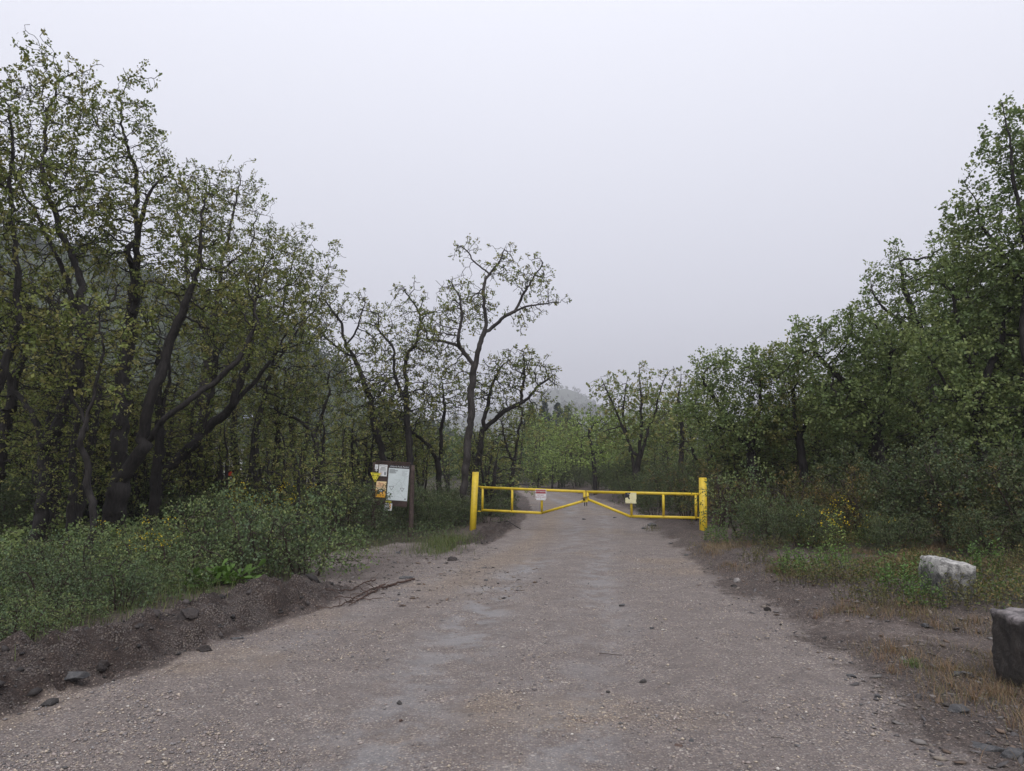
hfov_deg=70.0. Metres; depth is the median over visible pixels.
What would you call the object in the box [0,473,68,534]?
shrub
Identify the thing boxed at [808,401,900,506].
leafy oak
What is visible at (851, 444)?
leafy oak
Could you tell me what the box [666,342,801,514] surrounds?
oak tree
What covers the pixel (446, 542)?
grass
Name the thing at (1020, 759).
slate chips
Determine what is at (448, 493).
shrub
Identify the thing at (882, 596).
weed plant
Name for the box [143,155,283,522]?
oak tree
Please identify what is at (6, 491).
shrub
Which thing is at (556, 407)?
fir tree
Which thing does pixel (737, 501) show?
shrub
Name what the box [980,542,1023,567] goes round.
weed plant
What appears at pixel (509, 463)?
background oak
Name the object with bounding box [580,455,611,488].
shrub
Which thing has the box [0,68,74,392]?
oak tree
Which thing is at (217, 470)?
oak sapling
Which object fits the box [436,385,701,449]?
forest
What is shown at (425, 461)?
oak sapling
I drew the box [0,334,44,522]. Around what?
oak sapling
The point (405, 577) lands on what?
stone
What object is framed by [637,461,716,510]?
shrub
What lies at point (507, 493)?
shrub
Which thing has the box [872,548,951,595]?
weed plant
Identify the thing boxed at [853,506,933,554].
shrub
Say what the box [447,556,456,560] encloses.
clod
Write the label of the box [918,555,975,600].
boulder
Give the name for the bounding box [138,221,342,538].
oak tree
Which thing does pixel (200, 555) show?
shrub
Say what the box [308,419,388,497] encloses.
oak sapling
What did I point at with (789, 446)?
leafy oak
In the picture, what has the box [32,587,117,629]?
shrub
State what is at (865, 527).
flowering plant
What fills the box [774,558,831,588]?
weed plant
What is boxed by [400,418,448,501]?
oak sapling
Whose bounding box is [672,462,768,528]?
shrub
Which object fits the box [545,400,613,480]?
background oak
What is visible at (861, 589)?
weed plant
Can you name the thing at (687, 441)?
background oak
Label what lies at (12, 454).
oak sapling
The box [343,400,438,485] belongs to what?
oak sapling
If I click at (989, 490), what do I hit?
shrub
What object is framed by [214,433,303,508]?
oak sapling
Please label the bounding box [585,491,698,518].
gate leaf
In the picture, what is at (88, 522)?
shrub
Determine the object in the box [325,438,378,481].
oak sapling
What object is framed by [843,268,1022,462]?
leafy oak
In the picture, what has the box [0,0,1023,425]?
sky
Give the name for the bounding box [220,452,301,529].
oak sapling
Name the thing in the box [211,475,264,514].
shrub
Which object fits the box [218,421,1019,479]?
woodland belt
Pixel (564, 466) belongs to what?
background oak
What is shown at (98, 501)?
shrub
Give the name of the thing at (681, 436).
oak tree
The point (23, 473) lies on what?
oak sapling
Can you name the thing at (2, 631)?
shrub
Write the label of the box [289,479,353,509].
shrub
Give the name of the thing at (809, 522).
shrub
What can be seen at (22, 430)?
slim oak
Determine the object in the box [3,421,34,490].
oak sapling
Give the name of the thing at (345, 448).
oak sapling
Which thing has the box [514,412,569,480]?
background oak
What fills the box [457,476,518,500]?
shrub
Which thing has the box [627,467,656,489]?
background oak
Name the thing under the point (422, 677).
road
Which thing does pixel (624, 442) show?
background oak
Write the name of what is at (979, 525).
shrub
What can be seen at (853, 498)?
shrub
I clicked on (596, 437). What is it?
background oak
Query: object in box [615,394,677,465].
background oak
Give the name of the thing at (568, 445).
background oak
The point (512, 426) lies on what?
oak tree
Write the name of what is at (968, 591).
weed plant
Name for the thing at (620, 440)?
background oak
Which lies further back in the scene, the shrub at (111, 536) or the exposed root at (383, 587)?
the shrub at (111, 536)
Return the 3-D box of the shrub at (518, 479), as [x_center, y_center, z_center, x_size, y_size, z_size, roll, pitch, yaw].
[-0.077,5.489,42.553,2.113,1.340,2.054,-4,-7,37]
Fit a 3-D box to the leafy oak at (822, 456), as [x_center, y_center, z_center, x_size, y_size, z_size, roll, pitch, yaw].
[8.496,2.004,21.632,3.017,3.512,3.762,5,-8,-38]
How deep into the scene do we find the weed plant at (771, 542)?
12.45 m
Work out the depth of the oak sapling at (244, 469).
21.83 m
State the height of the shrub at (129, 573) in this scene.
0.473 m
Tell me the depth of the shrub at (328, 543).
10.34 m
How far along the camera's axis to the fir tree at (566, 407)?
119.87 m
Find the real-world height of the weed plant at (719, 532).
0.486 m
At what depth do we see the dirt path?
11.77 m
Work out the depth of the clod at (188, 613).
6.84 m
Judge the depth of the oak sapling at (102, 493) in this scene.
17.75 m
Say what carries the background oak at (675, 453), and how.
on the ground at (840, 627)
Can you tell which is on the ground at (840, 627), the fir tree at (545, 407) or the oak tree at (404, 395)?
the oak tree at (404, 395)
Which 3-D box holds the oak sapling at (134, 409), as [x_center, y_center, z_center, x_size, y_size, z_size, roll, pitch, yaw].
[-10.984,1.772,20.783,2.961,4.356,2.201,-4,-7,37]
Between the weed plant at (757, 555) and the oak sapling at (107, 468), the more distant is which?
the oak sapling at (107, 468)
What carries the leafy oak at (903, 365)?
on the ground at (840, 627)
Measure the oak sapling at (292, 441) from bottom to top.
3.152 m
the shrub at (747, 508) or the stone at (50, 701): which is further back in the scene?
the shrub at (747, 508)
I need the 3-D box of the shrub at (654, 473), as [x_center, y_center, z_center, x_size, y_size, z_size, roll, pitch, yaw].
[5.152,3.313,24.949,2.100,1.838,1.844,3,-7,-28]
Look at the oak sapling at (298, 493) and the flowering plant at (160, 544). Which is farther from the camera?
the oak sapling at (298, 493)
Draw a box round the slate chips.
[305,538,1023,770]
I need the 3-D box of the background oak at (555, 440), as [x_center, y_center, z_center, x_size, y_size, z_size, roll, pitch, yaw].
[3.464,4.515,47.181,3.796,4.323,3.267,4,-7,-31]
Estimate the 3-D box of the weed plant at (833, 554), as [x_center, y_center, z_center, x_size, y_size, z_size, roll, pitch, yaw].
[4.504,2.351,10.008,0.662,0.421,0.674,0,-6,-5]
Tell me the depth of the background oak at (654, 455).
32.85 m
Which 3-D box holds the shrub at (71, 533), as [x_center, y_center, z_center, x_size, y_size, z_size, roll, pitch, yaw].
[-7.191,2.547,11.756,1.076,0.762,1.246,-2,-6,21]
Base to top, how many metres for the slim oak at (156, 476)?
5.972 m
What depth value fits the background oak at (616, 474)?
32.81 m
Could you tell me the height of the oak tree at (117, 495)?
9.943 m
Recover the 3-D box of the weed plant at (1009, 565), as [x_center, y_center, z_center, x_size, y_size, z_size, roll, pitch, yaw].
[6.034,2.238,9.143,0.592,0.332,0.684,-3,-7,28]
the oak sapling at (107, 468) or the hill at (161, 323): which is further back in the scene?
the hill at (161, 323)
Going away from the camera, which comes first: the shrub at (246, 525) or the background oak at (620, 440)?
the shrub at (246, 525)
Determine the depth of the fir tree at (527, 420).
119.88 m
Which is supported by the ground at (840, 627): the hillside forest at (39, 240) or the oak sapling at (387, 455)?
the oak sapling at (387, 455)
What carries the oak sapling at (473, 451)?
on the ground at (840, 627)
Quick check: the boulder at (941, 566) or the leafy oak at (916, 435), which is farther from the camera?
the leafy oak at (916, 435)
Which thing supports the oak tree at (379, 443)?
on the ground at (840, 627)
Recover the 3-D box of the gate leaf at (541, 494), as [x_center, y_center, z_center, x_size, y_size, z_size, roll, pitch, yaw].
[0.482,2.872,18.262,2.910,0.667,0.095,-3,-7,26]
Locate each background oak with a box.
[483,405,551,472]
[498,448,529,478]
[507,409,570,481]
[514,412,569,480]
[528,463,548,487]
[533,447,573,488]
[538,403,587,465]
[538,424,590,486]
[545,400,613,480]
[556,455,571,487]
[557,423,601,485]
[573,418,624,476]
[580,407,621,466]
[590,449,626,484]
[605,412,659,469]
[606,463,629,490]
[609,440,661,488]
[611,410,679,474]
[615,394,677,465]
[618,436,685,485]
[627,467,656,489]
[633,382,696,468]
[642,414,718,484]
[643,377,742,474]
[656,453,696,490]
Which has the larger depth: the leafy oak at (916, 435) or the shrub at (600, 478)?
the shrub at (600, 478)
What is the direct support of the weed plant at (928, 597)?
on the ground at (840, 627)
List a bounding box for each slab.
[947,704,969,713]
[952,671,971,676]
[971,741,1004,751]
[1000,747,1023,758]
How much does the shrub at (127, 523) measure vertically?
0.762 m
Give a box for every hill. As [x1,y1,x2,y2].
[0,225,419,448]
[447,389,595,434]
[487,407,697,446]
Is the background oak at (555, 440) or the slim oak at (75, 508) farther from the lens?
the background oak at (555, 440)
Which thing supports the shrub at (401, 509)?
on the ground at (840, 627)
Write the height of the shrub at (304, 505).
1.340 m
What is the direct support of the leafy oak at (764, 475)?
on the ground at (840, 627)
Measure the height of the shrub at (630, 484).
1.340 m
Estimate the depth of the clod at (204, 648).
6.34 m
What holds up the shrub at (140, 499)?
on the ground at (840, 627)
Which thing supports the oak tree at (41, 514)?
on the ground at (840, 627)
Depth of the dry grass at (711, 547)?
6.32 m
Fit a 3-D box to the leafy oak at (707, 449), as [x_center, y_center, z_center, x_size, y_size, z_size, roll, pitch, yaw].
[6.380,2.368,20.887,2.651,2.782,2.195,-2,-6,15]
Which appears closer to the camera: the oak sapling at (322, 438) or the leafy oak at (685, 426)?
the oak sapling at (322, 438)
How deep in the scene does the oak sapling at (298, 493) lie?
16.25 m
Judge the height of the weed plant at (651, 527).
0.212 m
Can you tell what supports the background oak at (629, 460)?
on the ground at (840, 627)
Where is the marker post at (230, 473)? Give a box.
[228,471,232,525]
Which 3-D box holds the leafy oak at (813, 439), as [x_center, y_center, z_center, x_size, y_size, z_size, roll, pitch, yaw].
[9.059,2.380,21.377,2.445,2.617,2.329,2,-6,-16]
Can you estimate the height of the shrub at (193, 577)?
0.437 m
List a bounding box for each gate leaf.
[480,486,585,513]
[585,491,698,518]
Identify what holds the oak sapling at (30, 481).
on the ground at (840, 627)
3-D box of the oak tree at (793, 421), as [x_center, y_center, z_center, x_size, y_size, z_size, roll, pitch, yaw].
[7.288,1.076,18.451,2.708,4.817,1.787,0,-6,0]
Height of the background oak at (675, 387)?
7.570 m
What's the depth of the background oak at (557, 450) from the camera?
60.17 m
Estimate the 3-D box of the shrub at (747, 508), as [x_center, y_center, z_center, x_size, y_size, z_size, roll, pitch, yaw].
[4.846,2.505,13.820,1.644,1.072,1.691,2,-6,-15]
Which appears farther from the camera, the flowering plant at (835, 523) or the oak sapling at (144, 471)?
the oak sapling at (144, 471)
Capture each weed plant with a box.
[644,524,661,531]
[703,519,728,543]
[738,546,769,562]
[748,535,788,552]
[765,557,791,573]
[768,542,829,577]
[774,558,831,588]
[801,556,871,584]
[814,540,869,572]
[827,580,889,603]
[848,555,896,577]
[866,583,912,609]
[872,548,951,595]
[888,568,946,608]
[899,656,921,667]
[903,585,960,608]
[936,572,1010,611]
[958,537,1007,573]
[969,551,1023,579]
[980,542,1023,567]
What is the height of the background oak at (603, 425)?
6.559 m
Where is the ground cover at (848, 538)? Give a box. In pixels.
[690,520,1023,617]
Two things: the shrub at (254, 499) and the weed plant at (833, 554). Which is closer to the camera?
the weed plant at (833, 554)
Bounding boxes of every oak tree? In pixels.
[0,24,138,552]
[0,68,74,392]
[2,267,155,566]
[26,59,286,547]
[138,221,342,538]
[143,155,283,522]
[212,221,347,511]
[249,345,369,485]
[296,285,414,512]
[346,275,449,516]
[362,368,477,495]
[408,233,571,521]
[459,344,562,488]
[475,395,542,508]
[561,402,626,494]
[584,360,680,496]
[639,366,712,472]
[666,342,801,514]
[745,334,850,516]
[769,301,936,515]
[847,221,983,517]
[898,251,1023,533]
[934,91,1023,437]
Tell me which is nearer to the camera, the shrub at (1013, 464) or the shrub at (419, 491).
the shrub at (1013, 464)
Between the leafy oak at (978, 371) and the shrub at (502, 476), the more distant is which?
the shrub at (502, 476)
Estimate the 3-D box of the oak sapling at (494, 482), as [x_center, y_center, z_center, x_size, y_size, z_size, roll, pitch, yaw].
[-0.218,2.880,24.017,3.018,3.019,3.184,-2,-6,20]
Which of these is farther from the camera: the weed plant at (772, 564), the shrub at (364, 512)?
the shrub at (364, 512)
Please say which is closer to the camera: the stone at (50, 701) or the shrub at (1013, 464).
the stone at (50, 701)
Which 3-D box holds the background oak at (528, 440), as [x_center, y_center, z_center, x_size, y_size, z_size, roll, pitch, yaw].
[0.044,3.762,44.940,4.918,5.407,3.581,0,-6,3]
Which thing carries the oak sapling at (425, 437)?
on the ground at (840, 627)
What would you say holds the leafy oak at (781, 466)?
on the ground at (840, 627)
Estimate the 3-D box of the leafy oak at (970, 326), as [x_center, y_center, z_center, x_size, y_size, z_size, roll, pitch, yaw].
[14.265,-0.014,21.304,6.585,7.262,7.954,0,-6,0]
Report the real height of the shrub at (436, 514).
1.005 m
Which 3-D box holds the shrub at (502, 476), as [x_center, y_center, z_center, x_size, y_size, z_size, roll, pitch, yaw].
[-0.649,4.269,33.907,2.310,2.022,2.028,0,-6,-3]
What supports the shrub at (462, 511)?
on the ground at (840, 627)
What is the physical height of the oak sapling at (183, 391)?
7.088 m
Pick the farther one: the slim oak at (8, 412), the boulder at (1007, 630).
the slim oak at (8, 412)
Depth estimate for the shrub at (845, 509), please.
14.39 m
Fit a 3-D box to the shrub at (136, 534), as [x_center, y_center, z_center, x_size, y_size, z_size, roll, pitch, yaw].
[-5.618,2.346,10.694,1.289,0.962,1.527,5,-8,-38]
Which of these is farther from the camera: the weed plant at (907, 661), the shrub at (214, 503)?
the shrub at (214, 503)
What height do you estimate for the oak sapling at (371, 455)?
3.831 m
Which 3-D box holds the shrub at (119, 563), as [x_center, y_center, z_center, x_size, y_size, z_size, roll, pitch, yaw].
[-4.582,1.994,8.387,1.389,1.006,1.172,-4,-7,35]
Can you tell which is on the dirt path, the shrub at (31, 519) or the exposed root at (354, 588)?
the exposed root at (354, 588)
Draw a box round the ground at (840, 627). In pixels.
[0,467,1023,770]
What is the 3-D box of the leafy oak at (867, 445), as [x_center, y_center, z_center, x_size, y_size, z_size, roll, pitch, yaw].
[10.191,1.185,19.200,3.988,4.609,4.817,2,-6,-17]
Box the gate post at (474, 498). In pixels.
[469,472,481,530]
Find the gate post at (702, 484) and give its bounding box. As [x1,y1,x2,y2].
[696,478,706,530]
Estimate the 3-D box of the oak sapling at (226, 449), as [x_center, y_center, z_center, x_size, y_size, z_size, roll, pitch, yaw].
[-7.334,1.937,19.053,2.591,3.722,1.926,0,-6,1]
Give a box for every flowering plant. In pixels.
[96,516,186,572]
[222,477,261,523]
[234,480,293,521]
[255,482,316,536]
[796,495,849,549]
[848,505,895,547]
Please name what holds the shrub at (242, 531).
on the ground at (840, 627)
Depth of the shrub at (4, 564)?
8.73 m
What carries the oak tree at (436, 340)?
on the ground at (840, 627)
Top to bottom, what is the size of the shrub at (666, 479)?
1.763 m
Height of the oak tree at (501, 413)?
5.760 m
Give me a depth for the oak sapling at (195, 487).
19.59 m
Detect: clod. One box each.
[97,660,110,671]
[176,608,199,620]
[196,645,212,651]
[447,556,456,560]
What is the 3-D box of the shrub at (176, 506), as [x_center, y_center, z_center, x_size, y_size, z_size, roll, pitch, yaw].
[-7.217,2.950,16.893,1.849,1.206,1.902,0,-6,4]
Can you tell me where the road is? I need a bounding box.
[0,489,997,770]
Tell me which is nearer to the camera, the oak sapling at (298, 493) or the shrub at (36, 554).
the shrub at (36, 554)
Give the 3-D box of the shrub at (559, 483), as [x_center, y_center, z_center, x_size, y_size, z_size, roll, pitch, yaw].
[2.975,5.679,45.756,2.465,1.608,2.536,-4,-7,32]
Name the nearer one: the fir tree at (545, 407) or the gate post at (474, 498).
the gate post at (474, 498)
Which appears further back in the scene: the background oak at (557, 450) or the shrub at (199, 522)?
the background oak at (557, 450)
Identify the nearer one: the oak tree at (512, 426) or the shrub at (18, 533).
the shrub at (18, 533)
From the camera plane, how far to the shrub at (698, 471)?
23.82 m
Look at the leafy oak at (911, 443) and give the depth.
19.84 m
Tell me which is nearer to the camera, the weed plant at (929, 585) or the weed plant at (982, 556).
the weed plant at (929, 585)
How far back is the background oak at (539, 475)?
45.44 m
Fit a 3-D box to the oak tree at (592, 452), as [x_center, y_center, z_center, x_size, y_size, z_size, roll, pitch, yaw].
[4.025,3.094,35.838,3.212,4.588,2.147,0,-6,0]
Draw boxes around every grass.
[1,527,483,660]
[688,531,1023,765]
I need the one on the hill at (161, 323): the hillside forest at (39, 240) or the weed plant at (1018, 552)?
the hillside forest at (39, 240)
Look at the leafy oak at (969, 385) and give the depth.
20.78 m
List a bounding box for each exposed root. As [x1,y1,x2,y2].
[315,582,386,608]
[320,573,378,592]
[335,578,414,604]
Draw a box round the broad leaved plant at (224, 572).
[165,558,265,589]
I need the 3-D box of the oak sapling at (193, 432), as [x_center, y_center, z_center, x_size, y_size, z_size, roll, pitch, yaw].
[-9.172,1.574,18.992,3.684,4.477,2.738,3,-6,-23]
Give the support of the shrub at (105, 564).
on the ground at (840, 627)
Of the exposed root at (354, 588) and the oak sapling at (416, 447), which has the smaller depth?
the exposed root at (354, 588)
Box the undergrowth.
[0,516,477,640]
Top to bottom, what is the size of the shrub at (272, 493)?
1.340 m
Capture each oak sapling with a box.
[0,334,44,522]
[0,364,109,508]
[0,385,39,491]
[0,441,99,505]
[3,414,32,504]
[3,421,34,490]
[5,417,25,489]
[7,413,139,512]
[17,420,149,514]
[61,346,210,529]
[61,409,151,481]
[66,426,189,524]
[67,425,170,512]
[76,364,231,520]
[89,343,197,518]
[103,379,166,469]
[142,411,245,525]
[147,375,224,501]
[162,362,199,446]
[164,429,241,513]
[168,417,253,512]
[175,390,277,507]
[213,444,281,496]
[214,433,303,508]
[215,427,262,482]
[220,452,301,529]
[244,406,304,473]
[248,436,307,501]
[257,410,340,514]
[259,406,303,480]
[269,441,363,538]
[278,454,371,532]
[288,392,375,527]
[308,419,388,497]
[325,394,376,484]
[325,415,366,493]
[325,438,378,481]
[326,402,422,511]
[326,418,433,491]
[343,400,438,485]
[367,435,427,476]
[376,419,448,481]
[380,409,452,471]
[394,424,445,488]
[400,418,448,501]
[415,436,462,492]
[446,436,503,514]
[452,421,518,490]
[455,423,508,485]
[455,427,550,515]
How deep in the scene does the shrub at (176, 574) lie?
8.71 m
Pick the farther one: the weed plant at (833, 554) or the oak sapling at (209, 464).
the oak sapling at (209, 464)
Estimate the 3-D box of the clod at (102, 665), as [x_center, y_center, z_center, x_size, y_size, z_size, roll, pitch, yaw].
[-3.171,2.169,5.651,0.083,0.101,0.114,-2,-6,16]
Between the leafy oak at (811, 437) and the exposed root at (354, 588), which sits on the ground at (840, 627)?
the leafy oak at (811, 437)
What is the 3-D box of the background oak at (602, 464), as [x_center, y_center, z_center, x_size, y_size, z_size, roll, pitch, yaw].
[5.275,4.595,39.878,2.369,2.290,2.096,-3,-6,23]
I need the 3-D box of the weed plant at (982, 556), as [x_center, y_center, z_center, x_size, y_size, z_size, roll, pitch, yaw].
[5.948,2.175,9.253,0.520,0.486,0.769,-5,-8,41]
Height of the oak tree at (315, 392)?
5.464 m
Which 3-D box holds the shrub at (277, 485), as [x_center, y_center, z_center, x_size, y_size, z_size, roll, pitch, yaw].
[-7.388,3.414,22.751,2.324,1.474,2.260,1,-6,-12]
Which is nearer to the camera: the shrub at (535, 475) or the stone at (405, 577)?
the stone at (405, 577)
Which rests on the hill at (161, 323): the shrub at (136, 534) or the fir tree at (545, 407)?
the fir tree at (545, 407)
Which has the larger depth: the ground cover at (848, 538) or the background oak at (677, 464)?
the background oak at (677, 464)
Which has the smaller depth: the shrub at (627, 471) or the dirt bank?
the dirt bank
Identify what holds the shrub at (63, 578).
on the ground at (840, 627)
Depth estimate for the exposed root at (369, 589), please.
8.76 m
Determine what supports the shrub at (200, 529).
on the ground at (840, 627)
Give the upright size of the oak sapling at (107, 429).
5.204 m
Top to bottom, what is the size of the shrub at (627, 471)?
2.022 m
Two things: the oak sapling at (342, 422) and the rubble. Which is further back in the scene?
the oak sapling at (342, 422)
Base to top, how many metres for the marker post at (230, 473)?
1.567 m
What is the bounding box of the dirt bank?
[0,520,515,708]
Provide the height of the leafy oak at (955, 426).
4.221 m
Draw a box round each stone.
[39,698,58,705]
[64,671,90,681]
[399,576,413,578]
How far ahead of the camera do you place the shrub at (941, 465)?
12.24 m
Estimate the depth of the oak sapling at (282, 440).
40.37 m
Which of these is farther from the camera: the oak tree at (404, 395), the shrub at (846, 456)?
the oak tree at (404, 395)
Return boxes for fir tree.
[523,405,536,449]
[532,401,552,434]
[548,402,561,432]
[560,406,573,436]
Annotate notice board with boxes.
[370,460,414,536]
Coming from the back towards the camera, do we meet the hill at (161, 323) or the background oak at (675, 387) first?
the hill at (161, 323)
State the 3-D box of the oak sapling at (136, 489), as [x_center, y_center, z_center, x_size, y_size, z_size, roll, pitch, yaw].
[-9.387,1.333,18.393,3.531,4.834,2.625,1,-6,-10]
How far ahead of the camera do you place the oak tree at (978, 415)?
13.97 m
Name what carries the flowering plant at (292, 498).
on the ground at (840, 627)
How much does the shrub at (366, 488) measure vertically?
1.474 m
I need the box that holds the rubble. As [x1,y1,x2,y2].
[0,537,492,695]
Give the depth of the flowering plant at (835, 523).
11.95 m
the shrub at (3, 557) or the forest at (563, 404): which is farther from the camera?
the forest at (563, 404)
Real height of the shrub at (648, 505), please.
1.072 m
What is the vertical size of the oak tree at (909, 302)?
7.582 m
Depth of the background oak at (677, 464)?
29.65 m
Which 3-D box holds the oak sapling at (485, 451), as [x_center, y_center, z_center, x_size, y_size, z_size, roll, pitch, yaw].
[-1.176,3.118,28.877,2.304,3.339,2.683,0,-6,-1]
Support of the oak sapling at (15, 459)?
on the ground at (840, 627)
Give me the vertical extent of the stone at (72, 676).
0.076 m
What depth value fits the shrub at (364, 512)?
17.08 m
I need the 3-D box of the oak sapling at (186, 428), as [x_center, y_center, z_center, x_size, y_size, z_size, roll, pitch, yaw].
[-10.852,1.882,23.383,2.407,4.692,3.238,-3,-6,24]
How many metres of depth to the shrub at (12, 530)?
11.06 m
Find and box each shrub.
[0,464,104,528]
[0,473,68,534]
[0,476,30,529]
[0,507,65,543]
[0,525,60,567]
[0,529,41,571]
[0,529,59,587]
[0,537,23,589]
[0,542,18,597]
[0,547,114,611]
[0,584,54,627]
[0,591,80,643]
[0,601,22,640]
[1,519,117,588]
[22,520,110,561]
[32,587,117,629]
[35,516,163,604]
[56,550,133,579]
[58,505,101,540]
[59,468,147,525]
[59,476,172,528]
[69,555,166,610]
[71,523,139,558]
[85,511,180,575]
[89,556,170,590]
[96,516,163,550]
[123,526,239,587]
[123,561,184,594]
[127,469,214,515]
[133,510,200,548]
[137,477,280,569]
[157,488,230,534]
[163,489,281,560]
[163,558,221,591]
[180,485,255,530]
[202,475,332,575]
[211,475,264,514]
[219,498,326,562]
[221,486,288,522]
[234,484,379,580]
[243,478,306,512]
[249,482,307,521]
[256,483,347,531]
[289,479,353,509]
[300,474,396,536]
[330,480,419,529]
[367,484,437,529]
[396,476,460,519]
[402,494,458,530]
[414,483,460,518]
[418,490,480,526]
[438,493,486,524]
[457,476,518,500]
[467,493,515,523]
[478,457,522,494]
[478,496,517,516]
[481,486,519,508]
[496,470,527,487]
[520,460,551,486]
[538,464,573,487]
[558,462,590,487]
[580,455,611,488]
[590,464,630,490]
[599,453,648,498]
[609,472,658,505]
[627,457,694,506]
[629,484,685,518]
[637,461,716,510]
[654,458,716,519]
[660,461,738,512]
[667,450,743,507]
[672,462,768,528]
[689,455,792,537]
[724,464,843,534]
[725,491,828,543]
[756,498,847,547]
[765,463,872,535]
[799,439,903,527]
[807,457,927,538]
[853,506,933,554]
[856,442,972,543]
[860,425,1022,546]
[924,449,1023,549]
[937,500,1023,554]
[956,416,1023,546]
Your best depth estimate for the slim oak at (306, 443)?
25.88 m
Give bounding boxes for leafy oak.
[675,399,742,485]
[687,422,783,514]
[694,400,806,512]
[705,407,812,514]
[706,428,798,513]
[715,425,819,495]
[732,431,819,509]
[746,396,865,505]
[768,368,821,427]
[773,415,833,505]
[779,324,924,469]
[783,425,866,500]
[793,377,918,505]
[794,414,865,497]
[805,303,984,500]
[808,369,968,502]
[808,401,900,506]
[809,342,958,509]
[810,408,924,485]
[830,354,1002,505]
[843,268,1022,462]
[865,379,951,504]
[866,292,1021,505]
[876,369,1023,507]
[889,288,1021,473]
[892,245,1022,448]
[919,272,1023,505]
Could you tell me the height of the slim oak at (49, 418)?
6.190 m
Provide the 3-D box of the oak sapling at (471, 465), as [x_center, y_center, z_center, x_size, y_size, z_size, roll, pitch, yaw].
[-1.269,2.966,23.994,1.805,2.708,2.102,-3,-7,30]
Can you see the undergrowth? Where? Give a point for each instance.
(268, 566)
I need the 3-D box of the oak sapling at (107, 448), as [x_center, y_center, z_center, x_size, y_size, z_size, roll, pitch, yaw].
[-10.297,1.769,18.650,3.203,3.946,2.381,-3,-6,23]
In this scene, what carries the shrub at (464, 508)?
on the ground at (840, 627)
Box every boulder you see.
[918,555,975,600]
[990,607,1023,690]
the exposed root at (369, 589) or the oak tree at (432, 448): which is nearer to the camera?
the exposed root at (369, 589)
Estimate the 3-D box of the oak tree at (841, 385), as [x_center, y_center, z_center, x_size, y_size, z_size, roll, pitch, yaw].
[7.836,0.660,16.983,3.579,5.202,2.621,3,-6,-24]
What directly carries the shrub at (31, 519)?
on the ground at (840, 627)
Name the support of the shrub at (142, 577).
on the ground at (840, 627)
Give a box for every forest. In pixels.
[0,207,591,469]
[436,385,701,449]
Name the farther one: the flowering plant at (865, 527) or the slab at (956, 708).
the flowering plant at (865, 527)
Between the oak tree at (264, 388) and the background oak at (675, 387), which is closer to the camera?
the oak tree at (264, 388)
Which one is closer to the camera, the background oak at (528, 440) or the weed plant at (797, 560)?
the weed plant at (797, 560)
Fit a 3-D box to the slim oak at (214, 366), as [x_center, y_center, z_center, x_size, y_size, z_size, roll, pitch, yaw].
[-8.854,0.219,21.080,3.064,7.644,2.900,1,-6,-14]
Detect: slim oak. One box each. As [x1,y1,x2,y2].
[0,216,121,530]
[0,258,74,508]
[0,325,129,549]
[3,261,137,544]
[26,239,166,523]
[107,277,222,534]
[163,262,259,503]
[214,314,287,489]
[238,330,319,486]
[279,342,346,487]
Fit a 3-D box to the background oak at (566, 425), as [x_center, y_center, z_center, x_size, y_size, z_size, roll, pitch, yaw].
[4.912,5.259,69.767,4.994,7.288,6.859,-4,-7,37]
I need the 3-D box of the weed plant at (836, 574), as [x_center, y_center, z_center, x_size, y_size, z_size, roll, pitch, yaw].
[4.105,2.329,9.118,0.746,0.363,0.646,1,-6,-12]
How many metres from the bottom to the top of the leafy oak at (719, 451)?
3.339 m
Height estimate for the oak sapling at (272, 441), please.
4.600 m
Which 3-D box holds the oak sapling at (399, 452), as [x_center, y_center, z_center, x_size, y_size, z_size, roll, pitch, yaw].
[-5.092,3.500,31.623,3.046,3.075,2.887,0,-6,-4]
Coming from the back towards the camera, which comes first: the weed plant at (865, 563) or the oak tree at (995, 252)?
the oak tree at (995, 252)
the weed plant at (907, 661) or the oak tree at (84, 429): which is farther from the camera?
the oak tree at (84, 429)
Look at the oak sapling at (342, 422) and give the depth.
38.86 m
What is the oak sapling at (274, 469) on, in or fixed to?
on the ground at (840, 627)
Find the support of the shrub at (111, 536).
on the ground at (840, 627)
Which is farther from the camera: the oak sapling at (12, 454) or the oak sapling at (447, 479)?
the oak sapling at (447, 479)
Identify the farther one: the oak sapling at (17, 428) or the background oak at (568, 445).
the background oak at (568, 445)
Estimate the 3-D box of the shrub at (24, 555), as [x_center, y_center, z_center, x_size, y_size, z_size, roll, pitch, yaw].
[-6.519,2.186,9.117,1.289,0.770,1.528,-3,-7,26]
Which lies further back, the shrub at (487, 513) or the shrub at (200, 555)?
the shrub at (487, 513)
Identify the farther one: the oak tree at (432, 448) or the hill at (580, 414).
the hill at (580, 414)
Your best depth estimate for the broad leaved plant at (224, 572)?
9.33 m
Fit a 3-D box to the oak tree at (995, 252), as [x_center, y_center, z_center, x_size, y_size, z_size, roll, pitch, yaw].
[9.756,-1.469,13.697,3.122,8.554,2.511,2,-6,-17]
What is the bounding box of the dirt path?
[295,542,483,599]
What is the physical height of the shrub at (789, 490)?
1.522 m
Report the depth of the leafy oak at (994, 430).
19.39 m
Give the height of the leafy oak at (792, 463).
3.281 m

